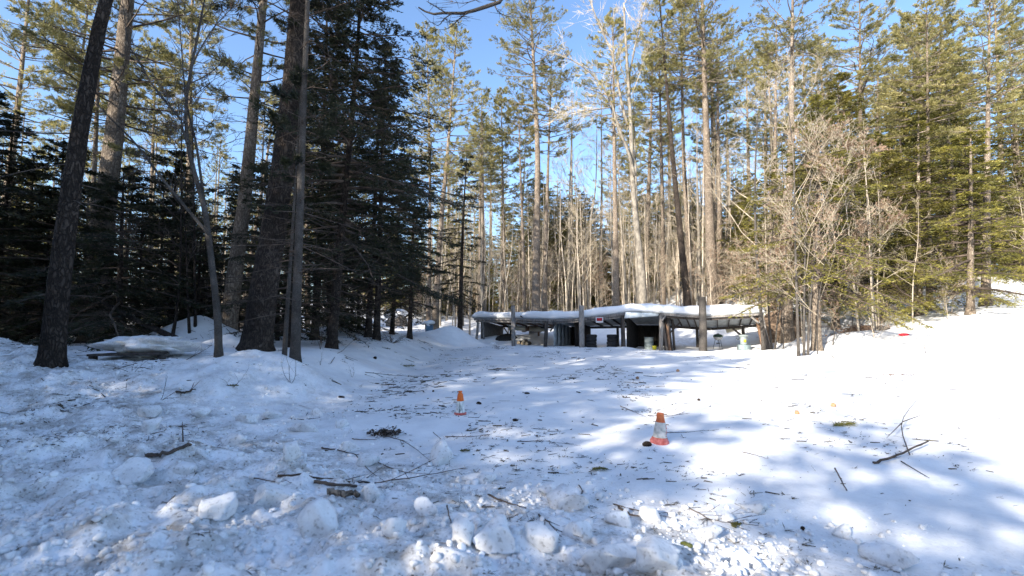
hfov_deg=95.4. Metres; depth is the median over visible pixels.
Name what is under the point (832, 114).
bare tree
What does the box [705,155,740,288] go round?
bare sapling
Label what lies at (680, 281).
brushy hardwood
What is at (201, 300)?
hemlock tree
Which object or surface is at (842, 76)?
hemlock tree
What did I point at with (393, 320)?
hemlock tree
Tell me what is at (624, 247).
bare sapling
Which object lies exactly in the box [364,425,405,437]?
leaf clump
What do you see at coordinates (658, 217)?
hemlock tree
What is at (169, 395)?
twiggy shoot
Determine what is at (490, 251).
bare sapling
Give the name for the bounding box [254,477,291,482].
fallen stick
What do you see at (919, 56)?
pine tree
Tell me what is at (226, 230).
bare sapling
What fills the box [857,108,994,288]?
hemlock tree
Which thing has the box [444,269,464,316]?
brushy hardwood
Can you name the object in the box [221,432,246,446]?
snow chunk
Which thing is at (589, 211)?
hemlock tree
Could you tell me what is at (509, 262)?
bare sapling
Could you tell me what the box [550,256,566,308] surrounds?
brushy hardwood
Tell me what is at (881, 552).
snow chunk
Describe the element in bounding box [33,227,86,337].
hemlock tree
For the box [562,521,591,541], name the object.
snow chunk
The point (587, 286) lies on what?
bare tree
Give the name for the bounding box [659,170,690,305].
bare sapling
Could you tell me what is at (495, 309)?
hemlock tree
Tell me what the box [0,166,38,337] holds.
hemlock tree
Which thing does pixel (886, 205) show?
bare tree
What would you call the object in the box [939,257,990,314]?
brushy hardwood
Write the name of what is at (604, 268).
hemlock tree
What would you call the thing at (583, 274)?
bare sapling
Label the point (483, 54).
sky
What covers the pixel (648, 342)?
barrel
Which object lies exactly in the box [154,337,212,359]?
twiggy shoot
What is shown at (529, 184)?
pine tree
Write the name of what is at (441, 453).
snow chunk
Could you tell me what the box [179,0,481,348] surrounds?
hemlock tree
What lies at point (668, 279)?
brushy hardwood
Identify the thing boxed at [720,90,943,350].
hemlock tree
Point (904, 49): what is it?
pine tree
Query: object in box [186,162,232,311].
bare sapling
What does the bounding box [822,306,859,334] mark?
twiggy shoot
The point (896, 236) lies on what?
bare sapling
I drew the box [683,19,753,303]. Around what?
pine tree
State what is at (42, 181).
hemlock tree
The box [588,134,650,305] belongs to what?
bare tree
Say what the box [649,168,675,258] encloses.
bare tree
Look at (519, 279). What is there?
bare sapling
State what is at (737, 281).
brushy hardwood
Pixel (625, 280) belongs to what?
bare tree
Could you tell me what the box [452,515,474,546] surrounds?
snow chunk
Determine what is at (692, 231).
bare sapling
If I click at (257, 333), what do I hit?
pine tree
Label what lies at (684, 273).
pine tree
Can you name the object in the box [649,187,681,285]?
hemlock tree
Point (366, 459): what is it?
snow chunk
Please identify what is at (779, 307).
bare tree
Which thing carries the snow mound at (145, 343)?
on the snowed platform
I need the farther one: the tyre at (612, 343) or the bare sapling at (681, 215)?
the bare sapling at (681, 215)
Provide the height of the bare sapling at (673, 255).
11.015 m
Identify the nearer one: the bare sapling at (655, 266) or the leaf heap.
the leaf heap
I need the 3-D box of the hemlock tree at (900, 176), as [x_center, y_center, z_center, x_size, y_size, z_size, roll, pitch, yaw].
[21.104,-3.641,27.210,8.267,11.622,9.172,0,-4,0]
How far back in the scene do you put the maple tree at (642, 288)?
35.84 m
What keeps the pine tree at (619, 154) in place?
on the snow ground
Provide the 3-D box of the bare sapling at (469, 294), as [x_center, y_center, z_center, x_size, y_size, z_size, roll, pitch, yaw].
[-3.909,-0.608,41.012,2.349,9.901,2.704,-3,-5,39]
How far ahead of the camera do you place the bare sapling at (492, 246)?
49.53 m
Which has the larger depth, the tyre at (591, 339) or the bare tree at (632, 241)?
the bare tree at (632, 241)
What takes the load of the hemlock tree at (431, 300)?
on the snow ground
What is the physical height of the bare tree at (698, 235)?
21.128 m
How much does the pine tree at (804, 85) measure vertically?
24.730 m
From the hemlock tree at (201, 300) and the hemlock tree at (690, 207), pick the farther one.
the hemlock tree at (690, 207)
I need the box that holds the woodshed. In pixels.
[474,312,769,350]
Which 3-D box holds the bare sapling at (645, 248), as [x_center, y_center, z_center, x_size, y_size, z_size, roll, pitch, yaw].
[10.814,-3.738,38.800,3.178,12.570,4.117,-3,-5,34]
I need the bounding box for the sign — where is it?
[596,317,602,322]
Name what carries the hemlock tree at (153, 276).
on the snow ground
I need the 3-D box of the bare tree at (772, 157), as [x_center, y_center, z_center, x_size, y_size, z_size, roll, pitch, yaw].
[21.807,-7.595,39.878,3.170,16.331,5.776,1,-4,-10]
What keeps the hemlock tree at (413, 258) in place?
on the snow ground
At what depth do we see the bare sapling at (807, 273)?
23.63 m
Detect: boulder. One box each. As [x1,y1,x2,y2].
[386,316,407,326]
[764,310,802,342]
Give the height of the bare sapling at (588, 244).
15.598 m
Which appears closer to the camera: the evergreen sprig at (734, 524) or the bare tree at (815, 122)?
the evergreen sprig at (734, 524)
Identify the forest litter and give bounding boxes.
[0,309,1023,574]
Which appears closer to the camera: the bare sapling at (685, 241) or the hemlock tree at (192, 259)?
the hemlock tree at (192, 259)
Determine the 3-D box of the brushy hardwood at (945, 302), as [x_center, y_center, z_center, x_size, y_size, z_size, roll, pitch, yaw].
[21.735,-0.255,23.105,2.179,3.934,1.728,0,-4,-4]
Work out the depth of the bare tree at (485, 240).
46.29 m
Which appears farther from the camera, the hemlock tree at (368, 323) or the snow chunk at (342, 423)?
the hemlock tree at (368, 323)
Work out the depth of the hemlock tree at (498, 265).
52.49 m
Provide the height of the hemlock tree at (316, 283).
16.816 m
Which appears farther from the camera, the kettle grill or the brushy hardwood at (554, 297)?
the brushy hardwood at (554, 297)
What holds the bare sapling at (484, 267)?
on the snow ground
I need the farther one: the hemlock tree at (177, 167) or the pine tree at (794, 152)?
the pine tree at (794, 152)
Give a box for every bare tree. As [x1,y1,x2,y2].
[82,101,125,221]
[87,62,242,333]
[107,81,244,326]
[118,67,183,332]
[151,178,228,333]
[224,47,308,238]
[407,155,457,325]
[427,179,460,315]
[443,185,471,320]
[447,177,488,288]
[449,158,478,325]
[466,171,501,320]
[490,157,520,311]
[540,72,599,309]
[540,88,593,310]
[545,162,574,276]
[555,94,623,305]
[556,148,607,310]
[565,158,597,309]
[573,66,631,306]
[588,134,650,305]
[593,133,657,303]
[602,191,631,263]
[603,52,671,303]
[603,187,628,247]
[608,183,631,259]
[618,151,648,303]
[622,146,668,242]
[646,147,691,284]
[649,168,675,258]
[666,78,753,305]
[675,123,726,305]
[687,144,706,284]
[690,57,806,349]
[699,101,742,296]
[718,144,811,348]
[723,127,892,353]
[738,113,785,276]
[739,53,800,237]
[741,101,799,212]
[746,186,804,349]
[749,234,803,348]
[752,75,797,198]
[753,41,872,355]
[763,115,846,355]
[764,112,876,354]
[766,78,850,210]
[783,84,840,208]
[795,40,862,261]
[811,208,911,345]
[832,196,905,331]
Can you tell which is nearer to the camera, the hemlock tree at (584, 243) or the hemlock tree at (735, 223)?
the hemlock tree at (735, 223)
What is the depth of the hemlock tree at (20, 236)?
16.70 m
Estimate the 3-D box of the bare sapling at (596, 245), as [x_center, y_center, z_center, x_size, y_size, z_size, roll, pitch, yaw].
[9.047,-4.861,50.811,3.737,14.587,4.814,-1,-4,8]
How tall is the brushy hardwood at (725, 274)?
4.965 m
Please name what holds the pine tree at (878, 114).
on the snow ground
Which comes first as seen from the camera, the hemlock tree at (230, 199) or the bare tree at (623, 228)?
the hemlock tree at (230, 199)
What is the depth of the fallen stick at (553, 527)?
3.27 m
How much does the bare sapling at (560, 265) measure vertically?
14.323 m
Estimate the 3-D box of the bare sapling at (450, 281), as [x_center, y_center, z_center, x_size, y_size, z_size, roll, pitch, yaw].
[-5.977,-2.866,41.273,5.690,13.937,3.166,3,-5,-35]
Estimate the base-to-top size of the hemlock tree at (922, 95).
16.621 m
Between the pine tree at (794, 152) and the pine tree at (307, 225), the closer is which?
the pine tree at (307, 225)
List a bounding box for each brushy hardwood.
[408,271,433,321]
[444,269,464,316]
[493,244,528,311]
[505,269,531,311]
[526,243,564,310]
[530,246,571,310]
[541,248,566,308]
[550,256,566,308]
[576,250,611,307]
[580,256,611,306]
[581,258,611,306]
[592,252,621,306]
[611,249,635,298]
[644,242,680,303]
[646,248,673,303]
[653,254,675,293]
[665,258,696,303]
[666,239,695,302]
[685,242,738,304]
[694,231,734,299]
[697,215,775,304]
[702,252,735,297]
[718,233,759,302]
[718,243,762,301]
[718,252,739,301]
[720,242,754,304]
[720,253,755,304]
[743,252,765,307]
[840,258,887,325]
[852,275,898,340]
[866,255,904,318]
[885,262,920,313]
[927,247,978,318]
[932,237,964,300]
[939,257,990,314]
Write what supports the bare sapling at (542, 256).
on the snow ground
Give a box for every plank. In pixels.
[663,323,667,350]
[665,322,670,350]
[670,330,672,350]
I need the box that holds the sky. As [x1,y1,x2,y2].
[0,0,1023,295]
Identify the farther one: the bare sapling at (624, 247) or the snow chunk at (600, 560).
the bare sapling at (624, 247)
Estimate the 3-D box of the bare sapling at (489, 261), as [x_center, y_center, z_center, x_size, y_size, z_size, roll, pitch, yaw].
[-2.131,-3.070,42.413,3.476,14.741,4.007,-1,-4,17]
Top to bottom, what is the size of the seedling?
1.288 m
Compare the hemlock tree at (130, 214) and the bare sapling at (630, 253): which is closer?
the hemlock tree at (130, 214)
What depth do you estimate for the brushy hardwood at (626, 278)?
47.94 m
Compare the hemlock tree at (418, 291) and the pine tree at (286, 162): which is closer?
the pine tree at (286, 162)
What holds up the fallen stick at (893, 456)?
on the snow ground
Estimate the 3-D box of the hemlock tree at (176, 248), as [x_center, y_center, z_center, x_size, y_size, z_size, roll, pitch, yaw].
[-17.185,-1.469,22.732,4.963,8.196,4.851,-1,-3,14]
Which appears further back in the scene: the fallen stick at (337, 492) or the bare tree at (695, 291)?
the bare tree at (695, 291)
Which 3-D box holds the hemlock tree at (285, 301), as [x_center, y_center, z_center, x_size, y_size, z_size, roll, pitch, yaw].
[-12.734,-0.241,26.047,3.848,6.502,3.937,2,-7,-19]
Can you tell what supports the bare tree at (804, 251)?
on the snow ground
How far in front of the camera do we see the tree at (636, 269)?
37.39 m
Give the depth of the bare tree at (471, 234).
54.00 m
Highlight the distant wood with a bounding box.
[0,78,1022,306]
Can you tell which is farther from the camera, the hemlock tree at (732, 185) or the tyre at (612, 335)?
the hemlock tree at (732, 185)
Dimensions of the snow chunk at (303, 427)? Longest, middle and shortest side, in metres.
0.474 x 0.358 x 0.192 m
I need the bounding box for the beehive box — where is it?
[424,324,434,331]
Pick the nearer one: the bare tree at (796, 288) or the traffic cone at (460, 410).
the traffic cone at (460, 410)
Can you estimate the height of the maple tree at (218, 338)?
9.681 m
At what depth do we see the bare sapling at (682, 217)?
46.96 m
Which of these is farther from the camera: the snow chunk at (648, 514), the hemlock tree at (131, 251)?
the hemlock tree at (131, 251)
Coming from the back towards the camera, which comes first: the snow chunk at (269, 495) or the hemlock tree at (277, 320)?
the hemlock tree at (277, 320)
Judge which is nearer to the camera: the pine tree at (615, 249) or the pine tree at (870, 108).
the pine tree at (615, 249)
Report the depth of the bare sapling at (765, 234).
29.94 m
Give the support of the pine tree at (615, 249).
on the snow ground
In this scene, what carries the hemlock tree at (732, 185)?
on the snow ground
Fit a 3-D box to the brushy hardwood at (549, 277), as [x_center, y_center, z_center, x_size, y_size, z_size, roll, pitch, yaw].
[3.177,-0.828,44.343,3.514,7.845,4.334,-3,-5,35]
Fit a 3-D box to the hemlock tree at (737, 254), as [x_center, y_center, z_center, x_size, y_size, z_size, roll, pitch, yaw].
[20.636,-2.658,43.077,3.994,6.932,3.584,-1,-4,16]
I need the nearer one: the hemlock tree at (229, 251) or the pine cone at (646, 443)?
the pine cone at (646, 443)
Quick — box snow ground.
[0,267,1023,575]
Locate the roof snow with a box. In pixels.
[471,303,764,318]
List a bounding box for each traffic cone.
[454,391,465,414]
[650,412,668,444]
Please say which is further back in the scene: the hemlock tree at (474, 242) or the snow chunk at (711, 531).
the hemlock tree at (474, 242)
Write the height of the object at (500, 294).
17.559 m
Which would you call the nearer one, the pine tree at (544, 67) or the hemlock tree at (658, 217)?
the pine tree at (544, 67)
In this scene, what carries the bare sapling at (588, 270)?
on the snow ground
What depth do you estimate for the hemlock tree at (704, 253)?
46.15 m
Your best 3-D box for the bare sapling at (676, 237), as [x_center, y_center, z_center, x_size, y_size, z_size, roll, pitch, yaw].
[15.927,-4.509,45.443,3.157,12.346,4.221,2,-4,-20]
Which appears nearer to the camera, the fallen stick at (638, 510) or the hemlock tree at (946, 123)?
the fallen stick at (638, 510)
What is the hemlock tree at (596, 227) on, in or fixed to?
on the snow ground
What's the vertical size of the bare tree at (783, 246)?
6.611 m
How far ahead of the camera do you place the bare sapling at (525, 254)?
43.13 m
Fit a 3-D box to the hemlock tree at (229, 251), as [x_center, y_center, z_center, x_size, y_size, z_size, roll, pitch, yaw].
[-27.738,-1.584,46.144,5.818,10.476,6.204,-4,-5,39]
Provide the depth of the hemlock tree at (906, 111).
33.61 m
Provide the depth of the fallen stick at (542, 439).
6.13 m
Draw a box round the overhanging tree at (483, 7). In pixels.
[418,0,519,32]
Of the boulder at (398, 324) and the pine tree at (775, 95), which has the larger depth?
the boulder at (398, 324)
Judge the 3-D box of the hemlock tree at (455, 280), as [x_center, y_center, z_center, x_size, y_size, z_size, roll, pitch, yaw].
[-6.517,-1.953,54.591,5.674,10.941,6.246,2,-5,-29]
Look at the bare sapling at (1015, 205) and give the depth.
30.28 m
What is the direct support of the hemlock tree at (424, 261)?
on the snow ground
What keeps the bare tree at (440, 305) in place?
on the snow ground
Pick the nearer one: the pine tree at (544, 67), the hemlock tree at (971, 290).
the hemlock tree at (971, 290)
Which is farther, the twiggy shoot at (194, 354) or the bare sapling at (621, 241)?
the bare sapling at (621, 241)
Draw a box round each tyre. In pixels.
[586,334,596,337]
[586,338,596,341]
[586,341,596,344]
[607,334,617,337]
[607,338,617,341]
[607,341,617,344]
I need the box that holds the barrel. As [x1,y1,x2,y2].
[644,337,653,349]
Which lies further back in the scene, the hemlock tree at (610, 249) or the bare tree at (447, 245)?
the hemlock tree at (610, 249)
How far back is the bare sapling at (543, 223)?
47.01 m
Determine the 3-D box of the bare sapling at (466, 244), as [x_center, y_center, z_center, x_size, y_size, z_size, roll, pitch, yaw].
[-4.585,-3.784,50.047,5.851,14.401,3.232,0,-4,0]
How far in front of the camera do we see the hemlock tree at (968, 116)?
37.62 m
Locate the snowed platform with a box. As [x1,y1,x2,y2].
[86,351,169,359]
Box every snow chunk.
[111,457,153,486]
[137,405,161,417]
[141,416,161,433]
[173,461,197,474]
[191,406,211,416]
[197,491,237,520]
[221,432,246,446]
[234,413,259,422]
[252,482,302,507]
[263,409,282,418]
[283,440,302,461]
[287,422,318,431]
[297,497,338,538]
[309,407,323,415]
[335,418,348,427]
[340,440,360,451]
[355,452,379,466]
[360,481,379,501]
[381,517,406,538]
[414,496,437,515]
[429,438,452,465]
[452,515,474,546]
[472,513,515,554]
[477,471,496,483]
[525,521,558,552]
[538,483,555,494]
[546,483,589,510]
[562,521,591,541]
[581,543,636,574]
[604,511,631,527]
[635,535,680,573]
[638,505,661,524]
[692,523,723,540]
[731,551,761,567]
[740,500,767,513]
[831,523,851,538]
[857,540,919,568]
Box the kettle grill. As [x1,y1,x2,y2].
[713,333,722,348]
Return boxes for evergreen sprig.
[589,466,607,470]
[730,521,740,527]
[830,419,858,426]
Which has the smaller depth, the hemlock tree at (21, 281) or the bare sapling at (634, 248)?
the hemlock tree at (21, 281)
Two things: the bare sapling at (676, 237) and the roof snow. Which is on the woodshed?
the roof snow
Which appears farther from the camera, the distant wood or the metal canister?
the distant wood
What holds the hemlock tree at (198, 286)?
on the snow ground
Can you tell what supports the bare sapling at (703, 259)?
on the snow ground
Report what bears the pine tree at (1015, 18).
on the snow ground
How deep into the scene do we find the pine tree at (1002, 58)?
38.38 m
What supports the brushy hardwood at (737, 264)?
on the snow ground
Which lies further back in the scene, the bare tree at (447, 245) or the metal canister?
the bare tree at (447, 245)
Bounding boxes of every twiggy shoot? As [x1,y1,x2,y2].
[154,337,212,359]
[161,375,178,399]
[281,346,302,382]
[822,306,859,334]
[853,310,899,332]
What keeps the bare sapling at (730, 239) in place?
on the snow ground
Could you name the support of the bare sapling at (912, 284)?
on the snow ground
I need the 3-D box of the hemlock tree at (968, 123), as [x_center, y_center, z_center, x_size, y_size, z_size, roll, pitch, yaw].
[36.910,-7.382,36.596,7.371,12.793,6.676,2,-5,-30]
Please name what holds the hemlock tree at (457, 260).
on the snow ground
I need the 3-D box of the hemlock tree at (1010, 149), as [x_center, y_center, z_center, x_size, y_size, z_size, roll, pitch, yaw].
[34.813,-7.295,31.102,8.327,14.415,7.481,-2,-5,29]
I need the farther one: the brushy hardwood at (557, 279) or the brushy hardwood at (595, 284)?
the brushy hardwood at (557, 279)
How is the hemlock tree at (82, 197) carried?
on the snow ground
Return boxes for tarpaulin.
[495,333,516,340]
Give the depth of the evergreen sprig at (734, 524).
3.67 m
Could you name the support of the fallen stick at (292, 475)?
on the snow ground
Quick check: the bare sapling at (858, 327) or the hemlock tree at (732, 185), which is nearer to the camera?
the bare sapling at (858, 327)
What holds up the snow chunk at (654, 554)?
on the snow ground
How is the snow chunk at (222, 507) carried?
on the snow ground
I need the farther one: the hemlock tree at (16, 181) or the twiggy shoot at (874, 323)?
the twiggy shoot at (874, 323)
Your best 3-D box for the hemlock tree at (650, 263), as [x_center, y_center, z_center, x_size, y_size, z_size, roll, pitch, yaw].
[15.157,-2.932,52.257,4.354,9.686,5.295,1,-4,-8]
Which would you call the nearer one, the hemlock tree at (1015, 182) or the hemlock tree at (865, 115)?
the hemlock tree at (1015, 182)
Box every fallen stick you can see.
[145,422,191,456]
[175,382,198,394]
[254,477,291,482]
[277,455,465,482]
[314,480,356,487]
[321,447,358,454]
[327,488,360,497]
[383,434,429,459]
[445,434,489,436]
[487,494,526,507]
[517,439,579,445]
[538,514,581,537]
[613,503,682,520]
[618,506,639,516]
[667,429,717,432]
[685,504,766,545]
[834,468,846,490]
[872,397,928,477]
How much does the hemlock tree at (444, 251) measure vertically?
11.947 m
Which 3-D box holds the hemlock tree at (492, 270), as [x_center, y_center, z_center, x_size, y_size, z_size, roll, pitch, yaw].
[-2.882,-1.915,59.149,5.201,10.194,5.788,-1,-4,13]
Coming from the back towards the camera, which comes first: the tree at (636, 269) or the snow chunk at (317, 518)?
the tree at (636, 269)
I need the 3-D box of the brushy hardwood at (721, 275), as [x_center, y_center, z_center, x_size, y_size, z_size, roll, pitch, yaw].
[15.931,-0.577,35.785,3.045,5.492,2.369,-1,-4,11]
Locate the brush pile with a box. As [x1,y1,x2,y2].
[371,331,410,344]
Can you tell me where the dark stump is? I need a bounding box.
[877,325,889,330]
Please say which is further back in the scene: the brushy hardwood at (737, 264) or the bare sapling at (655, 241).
the bare sapling at (655, 241)
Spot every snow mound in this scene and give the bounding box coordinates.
[87,335,204,356]
[383,309,407,318]
[425,320,434,325]
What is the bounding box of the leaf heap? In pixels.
[824,323,889,335]
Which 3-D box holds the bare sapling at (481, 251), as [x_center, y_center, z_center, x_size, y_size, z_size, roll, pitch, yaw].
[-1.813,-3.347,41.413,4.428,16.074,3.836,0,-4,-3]
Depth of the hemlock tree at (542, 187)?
50.40 m
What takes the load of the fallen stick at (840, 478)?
on the snow ground
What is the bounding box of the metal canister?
[736,334,750,349]
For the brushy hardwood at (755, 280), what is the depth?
34.16 m
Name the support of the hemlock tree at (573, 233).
on the snow ground
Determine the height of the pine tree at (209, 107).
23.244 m
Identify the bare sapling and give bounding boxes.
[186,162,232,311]
[202,167,231,296]
[422,191,475,326]
[423,197,453,286]
[423,241,444,310]
[442,258,468,320]
[445,230,464,325]
[451,188,486,281]
[452,215,476,286]
[452,226,480,334]
[456,228,474,298]
[456,231,477,317]
[458,213,476,315]
[458,226,479,334]
[464,181,501,311]
[466,222,492,311]
[468,176,508,305]
[469,172,520,303]
[469,200,496,310]
[476,181,516,289]
[480,201,520,328]
[485,217,499,311]
[494,240,518,311]
[496,193,533,332]
[506,218,527,305]
[509,172,540,309]
[509,200,557,303]
[509,234,521,311]
[511,207,548,305]
[513,193,548,279]
[516,198,559,310]
[519,173,563,310]
[524,222,532,302]
[526,194,554,292]
[527,207,552,286]
[528,207,562,289]
[531,177,569,275]
[547,189,576,310]
[547,192,566,297]
[548,170,577,310]
[550,174,566,300]
[550,175,586,310]
[551,190,576,310]
[554,188,588,310]
[561,213,585,310]
[566,192,603,307]
[568,172,600,309]
[570,195,601,308]
[571,190,606,309]
[572,189,609,305]
[572,214,597,297]
[574,210,596,307]
[575,200,597,303]
[586,186,608,306]
[597,177,625,264]
[602,176,634,303]
[602,218,633,289]
[607,177,646,304]
[617,183,632,303]
[619,201,646,284]
[619,205,652,303]
[622,196,653,303]
[627,170,663,302]
[631,204,659,302]
[643,148,691,271]
[644,168,676,303]
[644,207,670,303]
[646,157,684,304]
[650,199,673,299]
[651,193,695,305]
[651,201,676,304]
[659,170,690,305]
[659,195,682,286]
[659,207,679,303]
[660,143,704,302]
[660,176,693,287]
[660,200,694,277]
[665,192,681,292]
[668,146,732,301]
[668,175,696,251]
[674,129,721,296]
[683,181,704,279]
[690,158,727,299]
[700,138,740,252]
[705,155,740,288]
[715,177,737,299]
[715,199,735,292]
[728,139,764,272]
[735,144,778,312]
[766,198,810,342]
[779,197,831,331]
[809,130,873,331]
[839,170,899,318]
[845,122,900,329]
[846,124,903,317]
[851,116,917,332]
[858,170,890,325]
[875,142,925,310]
[878,183,936,324]
[991,161,1023,248]
[1001,165,1023,242]
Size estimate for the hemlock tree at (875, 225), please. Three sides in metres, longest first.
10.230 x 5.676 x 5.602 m
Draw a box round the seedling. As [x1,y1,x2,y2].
[309,314,330,348]
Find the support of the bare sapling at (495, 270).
on the snow ground
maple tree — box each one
[58,0,273,357]
[526,0,669,303]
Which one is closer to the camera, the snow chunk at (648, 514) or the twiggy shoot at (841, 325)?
the snow chunk at (648, 514)
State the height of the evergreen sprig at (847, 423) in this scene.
0.211 m
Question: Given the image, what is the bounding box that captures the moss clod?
[680,541,692,547]
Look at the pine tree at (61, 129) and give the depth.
29.38 m
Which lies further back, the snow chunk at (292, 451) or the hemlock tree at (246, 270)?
the hemlock tree at (246, 270)
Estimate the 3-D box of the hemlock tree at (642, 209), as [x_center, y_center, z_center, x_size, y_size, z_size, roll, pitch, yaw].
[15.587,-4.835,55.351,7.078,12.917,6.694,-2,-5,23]
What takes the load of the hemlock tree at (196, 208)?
on the snow ground
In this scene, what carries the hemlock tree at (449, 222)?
on the snow ground
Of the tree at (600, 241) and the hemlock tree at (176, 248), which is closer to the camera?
the hemlock tree at (176, 248)
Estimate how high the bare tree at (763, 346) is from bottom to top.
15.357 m
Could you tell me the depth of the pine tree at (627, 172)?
60.00 m
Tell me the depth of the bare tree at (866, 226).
22.84 m
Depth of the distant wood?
69.03 m
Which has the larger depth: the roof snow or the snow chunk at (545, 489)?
the roof snow
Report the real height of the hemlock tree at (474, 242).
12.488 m
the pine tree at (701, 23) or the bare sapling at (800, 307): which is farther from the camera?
the pine tree at (701, 23)
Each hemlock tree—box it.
[0,91,104,341]
[0,110,83,338]
[0,137,154,334]
[0,154,80,342]
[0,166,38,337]
[0,185,22,312]
[0,196,100,343]
[0,218,21,328]
[2,221,45,318]
[6,156,51,312]
[6,164,228,352]
[6,170,89,335]
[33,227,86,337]
[35,205,114,335]
[70,166,168,334]
[73,148,250,340]
[75,199,191,343]
[76,177,128,279]
[112,177,223,331]
[113,218,135,278]
[114,183,208,331]
[136,214,177,297]
[157,210,242,329]
[167,210,220,312]
[178,233,241,316]
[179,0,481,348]
[184,162,286,326]
[202,101,369,347]
[206,170,258,328]
[208,198,307,339]
[211,221,247,313]
[243,218,325,340]
[251,1,386,339]
[280,232,311,336]
[281,152,381,335]
[282,192,365,333]
[306,42,455,339]
[310,75,444,336]
[325,198,397,333]
[340,238,389,332]
[341,152,437,334]
[366,233,407,309]
[380,176,463,338]
[397,253,432,313]
[397,281,424,315]
[402,225,426,310]
[415,238,433,306]
[415,261,449,319]
[419,208,476,315]
[425,225,453,282]
[428,155,490,329]
[442,226,475,314]
[442,232,468,296]
[464,220,489,301]
[464,239,499,313]
[466,229,496,307]
[473,204,530,311]
[474,235,501,308]
[487,219,530,308]
[501,172,581,309]
[501,233,532,309]
[506,223,520,301]
[507,197,541,306]
[515,190,566,295]
[520,188,566,306]
[527,204,577,308]
[547,195,594,307]
[550,199,593,304]
[551,190,610,306]
[558,208,585,303]
[566,196,611,305]
[566,202,610,301]
[578,209,609,270]
[591,196,635,306]
[591,231,621,303]
[591,251,620,306]
[602,216,630,291]
[605,218,635,301]
[625,194,674,295]
[630,224,659,301]
[631,191,678,293]
[632,193,678,287]
[649,185,701,291]
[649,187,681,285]
[659,182,700,281]
[670,179,704,279]
[672,200,701,286]
[692,212,729,286]
[716,170,781,299]
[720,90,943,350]
[722,177,741,272]
[722,202,738,288]
[723,189,761,286]
[723,223,744,292]
[725,190,762,294]
[727,152,831,325]
[763,71,928,329]
[801,94,883,264]
[803,130,959,321]
[806,155,905,307]
[829,113,1023,315]
[840,147,890,264]
[840,161,923,297]
[853,87,982,277]
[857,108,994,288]
[866,70,1013,271]
[868,127,1023,321]
[885,37,1023,284]
[910,89,1001,266]
[911,55,1023,249]
[938,119,1023,264]
[942,128,1023,274]
[960,81,1023,283]
[975,129,1023,276]
[991,121,1023,241]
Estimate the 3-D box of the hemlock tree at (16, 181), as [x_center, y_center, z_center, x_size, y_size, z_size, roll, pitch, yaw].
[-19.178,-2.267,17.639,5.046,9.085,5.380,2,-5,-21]
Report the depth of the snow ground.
6.14 m
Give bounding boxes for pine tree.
[0,0,79,275]
[0,0,125,368]
[3,0,227,342]
[12,0,129,232]
[20,0,156,281]
[64,69,158,191]
[117,36,185,288]
[133,0,236,308]
[159,150,197,311]
[168,0,325,329]
[198,0,366,351]
[210,63,345,355]
[230,93,279,326]
[232,0,377,362]
[290,101,325,327]
[327,121,368,305]
[393,20,468,320]
[407,19,495,329]
[456,121,510,310]
[458,87,504,311]
[460,107,506,311]
[475,86,531,311]
[487,0,579,333]
[496,94,539,331]
[505,140,542,311]
[507,54,593,310]
[570,7,652,305]
[593,129,634,227]
[607,124,652,238]
[616,51,685,301]
[619,40,700,304]
[621,130,654,226]
[626,0,705,305]
[642,0,720,305]
[644,0,760,304]
[651,113,692,294]
[680,63,742,254]
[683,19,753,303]
[685,50,748,271]
[720,46,773,254]
[727,0,839,342]
[732,9,823,309]
[734,49,794,227]
[739,47,806,278]
[771,38,834,232]
[778,107,808,215]
[787,0,930,282]
[794,33,853,197]
[794,58,864,161]
[850,0,1003,310]
[854,74,888,149]
[857,48,902,171]
[870,21,965,133]
[875,9,941,210]
[896,14,985,214]
[896,33,955,117]
[906,0,1023,306]
[957,91,995,171]
[958,0,1023,264]
[977,24,1023,257]
[984,0,1023,95]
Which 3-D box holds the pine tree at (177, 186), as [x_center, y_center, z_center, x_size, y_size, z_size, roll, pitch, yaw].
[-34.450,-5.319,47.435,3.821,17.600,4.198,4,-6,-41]
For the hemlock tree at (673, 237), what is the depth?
56.99 m
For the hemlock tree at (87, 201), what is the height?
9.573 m
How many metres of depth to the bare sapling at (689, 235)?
36.22 m
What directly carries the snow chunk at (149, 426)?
on the snow ground
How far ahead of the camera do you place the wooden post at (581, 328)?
28.40 m
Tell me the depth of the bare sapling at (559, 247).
45.32 m
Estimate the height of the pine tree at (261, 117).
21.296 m
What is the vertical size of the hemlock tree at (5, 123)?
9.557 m
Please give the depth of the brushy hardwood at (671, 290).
38.59 m
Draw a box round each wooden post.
[511,306,515,345]
[579,306,584,347]
[698,297,706,350]
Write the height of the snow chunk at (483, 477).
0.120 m
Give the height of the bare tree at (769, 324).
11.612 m
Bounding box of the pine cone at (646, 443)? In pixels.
[642,441,651,446]
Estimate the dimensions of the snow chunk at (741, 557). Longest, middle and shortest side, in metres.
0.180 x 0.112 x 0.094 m
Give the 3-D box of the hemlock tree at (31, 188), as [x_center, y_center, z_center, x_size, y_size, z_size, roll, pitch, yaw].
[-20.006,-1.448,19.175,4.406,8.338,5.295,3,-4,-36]
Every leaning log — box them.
[97,298,177,336]
[759,319,769,349]
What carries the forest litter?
on the snow ground
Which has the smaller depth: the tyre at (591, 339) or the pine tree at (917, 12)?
the tyre at (591, 339)
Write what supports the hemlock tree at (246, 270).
on the snow ground
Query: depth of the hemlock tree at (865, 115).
41.46 m
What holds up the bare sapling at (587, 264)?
on the snow ground
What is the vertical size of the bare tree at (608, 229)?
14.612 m
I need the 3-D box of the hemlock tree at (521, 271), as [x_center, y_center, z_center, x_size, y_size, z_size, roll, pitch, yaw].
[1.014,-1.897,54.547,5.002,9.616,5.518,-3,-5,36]
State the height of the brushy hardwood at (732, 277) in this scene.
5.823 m

